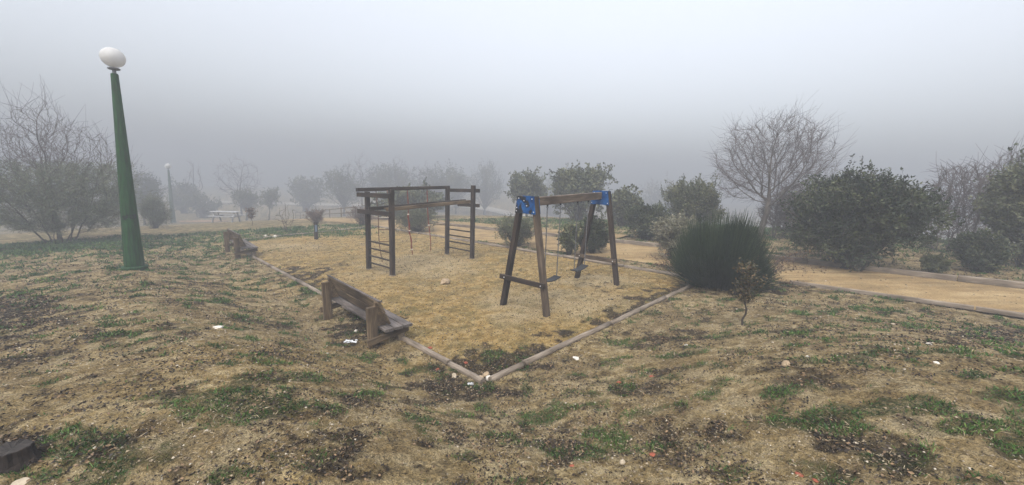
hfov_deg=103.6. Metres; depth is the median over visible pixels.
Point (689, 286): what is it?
timber kerb
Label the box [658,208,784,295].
broom bush
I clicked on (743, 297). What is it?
sapling
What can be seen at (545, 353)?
timber kerb
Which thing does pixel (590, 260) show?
timber kerb
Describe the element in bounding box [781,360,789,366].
stone
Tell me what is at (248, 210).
sapling
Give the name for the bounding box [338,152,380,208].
leafless tree
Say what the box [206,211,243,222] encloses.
picnic table
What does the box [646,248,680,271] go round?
dry briar
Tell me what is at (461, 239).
timber kerb
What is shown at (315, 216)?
dry shrub
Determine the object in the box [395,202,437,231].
leafy shrub
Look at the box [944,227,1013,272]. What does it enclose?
bush
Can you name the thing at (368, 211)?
climbing frame
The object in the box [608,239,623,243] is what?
timber kerb
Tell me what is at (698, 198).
conical bush
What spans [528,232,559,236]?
timber kerb
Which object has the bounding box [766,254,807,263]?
timber kerb
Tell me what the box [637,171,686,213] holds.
misty tree
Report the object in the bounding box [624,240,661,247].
timber kerb
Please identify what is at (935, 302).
timber kerb
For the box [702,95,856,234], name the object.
plane tree
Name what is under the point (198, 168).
poplar tree
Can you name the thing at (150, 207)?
shrub
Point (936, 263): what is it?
bush
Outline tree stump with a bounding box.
[0,438,43,474]
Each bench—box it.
[223,228,257,258]
[320,275,412,348]
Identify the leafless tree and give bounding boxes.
[210,151,265,214]
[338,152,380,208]
[379,157,421,186]
[409,160,444,190]
[643,173,658,202]
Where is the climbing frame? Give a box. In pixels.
[356,185,479,276]
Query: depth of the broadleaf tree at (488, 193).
81.11 m
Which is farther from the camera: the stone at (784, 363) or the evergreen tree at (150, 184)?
the evergreen tree at (150, 184)
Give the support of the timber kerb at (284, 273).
on the ground at (440, 466)
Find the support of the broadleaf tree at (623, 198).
on the ground at (440, 466)
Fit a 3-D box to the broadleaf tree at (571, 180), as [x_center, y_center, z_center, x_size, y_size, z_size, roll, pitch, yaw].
[4.184,-3.143,24.659,4.325,3.838,3.844,-4,10,-33]
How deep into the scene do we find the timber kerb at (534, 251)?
13.90 m
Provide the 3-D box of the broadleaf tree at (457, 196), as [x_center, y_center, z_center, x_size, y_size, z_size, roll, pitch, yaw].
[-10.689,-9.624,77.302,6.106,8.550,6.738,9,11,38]
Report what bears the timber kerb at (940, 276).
on the ground at (440, 466)
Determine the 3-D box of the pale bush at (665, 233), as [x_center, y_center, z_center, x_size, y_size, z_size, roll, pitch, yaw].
[5.016,-0.245,12.315,1.697,1.734,1.382,2,9,0]
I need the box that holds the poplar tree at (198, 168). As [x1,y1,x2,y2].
[181,161,202,216]
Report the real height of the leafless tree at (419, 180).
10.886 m
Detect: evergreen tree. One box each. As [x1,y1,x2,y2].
[117,162,168,224]
[967,143,1023,267]
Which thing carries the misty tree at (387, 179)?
on the ground at (440, 466)
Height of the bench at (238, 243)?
0.994 m
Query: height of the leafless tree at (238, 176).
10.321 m
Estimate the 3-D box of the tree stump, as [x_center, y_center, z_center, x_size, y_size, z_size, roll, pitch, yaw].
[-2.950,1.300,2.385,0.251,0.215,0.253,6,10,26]
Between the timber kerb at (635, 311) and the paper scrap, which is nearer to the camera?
the paper scrap
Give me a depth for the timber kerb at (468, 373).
5.33 m
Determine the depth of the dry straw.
3.65 m
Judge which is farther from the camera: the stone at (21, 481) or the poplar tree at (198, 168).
the poplar tree at (198, 168)
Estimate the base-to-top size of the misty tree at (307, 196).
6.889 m
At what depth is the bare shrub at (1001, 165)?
14.17 m
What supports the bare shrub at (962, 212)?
on the ground at (440, 466)
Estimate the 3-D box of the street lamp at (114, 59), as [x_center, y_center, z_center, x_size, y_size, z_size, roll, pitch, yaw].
[-9.855,-2.014,10.225,0.539,5.534,0.539,-6,12,-43]
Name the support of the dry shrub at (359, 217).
on the ground at (440, 466)
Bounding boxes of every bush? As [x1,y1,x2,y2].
[178,190,223,217]
[364,177,453,217]
[623,200,671,240]
[649,206,697,258]
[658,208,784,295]
[660,169,726,227]
[776,154,968,271]
[919,250,952,273]
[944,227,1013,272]
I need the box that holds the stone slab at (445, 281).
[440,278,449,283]
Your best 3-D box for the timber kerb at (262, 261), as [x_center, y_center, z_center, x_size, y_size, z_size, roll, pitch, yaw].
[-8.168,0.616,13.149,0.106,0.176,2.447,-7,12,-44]
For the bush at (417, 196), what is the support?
on the ground at (440, 466)
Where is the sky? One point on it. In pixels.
(293, 88)
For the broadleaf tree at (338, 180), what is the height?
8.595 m
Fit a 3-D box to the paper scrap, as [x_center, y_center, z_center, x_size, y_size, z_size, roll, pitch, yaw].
[-2.571,1.574,6.418,0.196,0.032,0.099,2,9,0]
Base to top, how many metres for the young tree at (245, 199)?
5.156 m
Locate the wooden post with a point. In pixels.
(315, 230)
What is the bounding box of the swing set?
[499,190,619,316]
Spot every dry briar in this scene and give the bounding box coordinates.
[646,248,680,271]
[753,249,826,288]
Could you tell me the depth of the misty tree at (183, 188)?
65.28 m
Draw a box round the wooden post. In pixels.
[314,222,317,238]
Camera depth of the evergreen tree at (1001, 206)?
10.71 m
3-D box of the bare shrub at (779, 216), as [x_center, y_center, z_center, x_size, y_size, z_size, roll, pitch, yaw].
[11.243,-1.321,16.468,2.470,2.589,2.562,2,9,0]
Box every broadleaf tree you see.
[318,164,364,215]
[441,169,476,213]
[464,158,506,214]
[503,166,549,216]
[543,160,617,220]
[604,183,643,226]
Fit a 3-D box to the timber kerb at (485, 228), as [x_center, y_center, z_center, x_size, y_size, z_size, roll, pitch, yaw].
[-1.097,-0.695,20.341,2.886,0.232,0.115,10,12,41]
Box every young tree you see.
[230,184,264,219]
[259,185,282,219]
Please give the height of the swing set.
2.479 m
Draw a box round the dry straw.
[0,252,1023,484]
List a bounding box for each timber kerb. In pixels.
[252,256,272,267]
[271,266,296,280]
[285,230,332,235]
[295,279,321,295]
[394,336,450,364]
[419,232,444,237]
[438,222,469,227]
[447,361,485,384]
[449,237,477,242]
[475,226,498,230]
[477,241,509,247]
[488,361,525,381]
[516,248,562,256]
[522,321,610,364]
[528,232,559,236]
[563,255,623,266]
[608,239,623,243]
[610,296,666,324]
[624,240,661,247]
[624,265,684,276]
[666,282,695,298]
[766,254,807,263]
[789,280,973,310]
[808,259,956,280]
[957,275,1023,288]
[976,306,1023,317]
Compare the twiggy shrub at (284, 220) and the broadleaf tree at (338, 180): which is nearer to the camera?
the twiggy shrub at (284, 220)
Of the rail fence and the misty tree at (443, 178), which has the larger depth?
the misty tree at (443, 178)
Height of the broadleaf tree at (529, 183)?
3.883 m
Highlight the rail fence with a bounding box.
[295,206,355,217]
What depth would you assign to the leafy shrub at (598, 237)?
13.37 m
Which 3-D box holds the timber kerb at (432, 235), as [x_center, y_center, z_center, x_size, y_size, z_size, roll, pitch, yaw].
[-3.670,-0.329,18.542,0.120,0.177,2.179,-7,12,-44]
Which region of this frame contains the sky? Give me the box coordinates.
[0,0,1023,218]
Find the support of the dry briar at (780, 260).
on the ground at (440, 466)
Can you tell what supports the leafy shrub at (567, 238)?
on the ground at (440, 466)
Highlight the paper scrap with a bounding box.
[344,339,357,342]
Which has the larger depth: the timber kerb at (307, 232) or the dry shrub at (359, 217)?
the dry shrub at (359, 217)
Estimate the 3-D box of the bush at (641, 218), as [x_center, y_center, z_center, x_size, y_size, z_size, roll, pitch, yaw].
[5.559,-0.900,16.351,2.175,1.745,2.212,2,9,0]
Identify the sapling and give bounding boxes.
[0,74,88,237]
[245,207,257,224]
[729,257,767,324]
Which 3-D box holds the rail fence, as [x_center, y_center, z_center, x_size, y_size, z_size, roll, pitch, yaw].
[-22.490,-3.218,46.274,0.099,4.384,35.204,-4,11,-35]
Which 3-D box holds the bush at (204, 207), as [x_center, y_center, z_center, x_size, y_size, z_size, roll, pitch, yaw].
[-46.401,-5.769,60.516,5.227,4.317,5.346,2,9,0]
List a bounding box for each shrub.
[0,105,157,243]
[136,190,176,227]
[275,204,300,230]
[302,208,325,223]
[345,202,376,225]
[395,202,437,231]
[492,212,543,246]
[555,219,583,254]
[576,209,608,253]
[755,183,803,238]
[912,146,998,250]
[953,132,1023,241]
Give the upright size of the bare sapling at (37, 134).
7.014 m
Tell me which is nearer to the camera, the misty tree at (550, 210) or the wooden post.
the wooden post
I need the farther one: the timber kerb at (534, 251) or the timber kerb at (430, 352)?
the timber kerb at (534, 251)
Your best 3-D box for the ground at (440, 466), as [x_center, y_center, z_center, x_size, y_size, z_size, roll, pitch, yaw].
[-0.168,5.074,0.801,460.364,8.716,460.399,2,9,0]
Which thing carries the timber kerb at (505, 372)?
on the ground at (440, 466)
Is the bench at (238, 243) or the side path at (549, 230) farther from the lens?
the side path at (549, 230)
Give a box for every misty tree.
[165,174,200,213]
[284,175,328,210]
[359,160,415,203]
[411,161,470,212]
[540,172,562,216]
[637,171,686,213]
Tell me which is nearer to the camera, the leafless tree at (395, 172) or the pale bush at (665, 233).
the pale bush at (665, 233)
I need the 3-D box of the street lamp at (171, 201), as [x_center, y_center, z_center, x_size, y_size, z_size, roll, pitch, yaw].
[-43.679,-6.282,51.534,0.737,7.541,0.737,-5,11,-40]
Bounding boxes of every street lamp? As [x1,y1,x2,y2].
[99,47,148,270]
[165,163,175,222]
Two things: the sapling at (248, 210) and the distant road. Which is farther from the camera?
the distant road
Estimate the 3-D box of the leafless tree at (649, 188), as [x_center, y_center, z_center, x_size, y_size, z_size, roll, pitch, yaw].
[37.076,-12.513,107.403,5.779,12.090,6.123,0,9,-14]
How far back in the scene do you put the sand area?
53.74 m
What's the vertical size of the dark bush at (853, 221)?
3.105 m
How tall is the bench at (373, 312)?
0.994 m
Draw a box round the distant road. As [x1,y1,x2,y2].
[18,195,975,232]
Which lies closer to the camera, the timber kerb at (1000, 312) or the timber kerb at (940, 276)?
the timber kerb at (1000, 312)
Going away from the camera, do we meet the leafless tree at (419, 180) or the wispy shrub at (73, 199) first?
the wispy shrub at (73, 199)
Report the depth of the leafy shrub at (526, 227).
15.02 m
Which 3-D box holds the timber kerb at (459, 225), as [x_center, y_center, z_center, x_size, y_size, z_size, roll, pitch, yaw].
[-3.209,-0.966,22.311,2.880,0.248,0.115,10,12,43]
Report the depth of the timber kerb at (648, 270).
10.85 m
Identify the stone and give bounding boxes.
[11,477,30,484]
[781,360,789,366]
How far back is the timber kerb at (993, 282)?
9.14 m
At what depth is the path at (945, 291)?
9.77 m
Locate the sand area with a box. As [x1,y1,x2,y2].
[179,220,228,221]
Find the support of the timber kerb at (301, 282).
on the ground at (440, 466)
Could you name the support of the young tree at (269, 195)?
on the ground at (440, 466)
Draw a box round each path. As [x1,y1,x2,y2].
[285,218,1023,312]
[400,219,626,238]
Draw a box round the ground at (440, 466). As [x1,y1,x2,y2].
[0,184,1023,484]

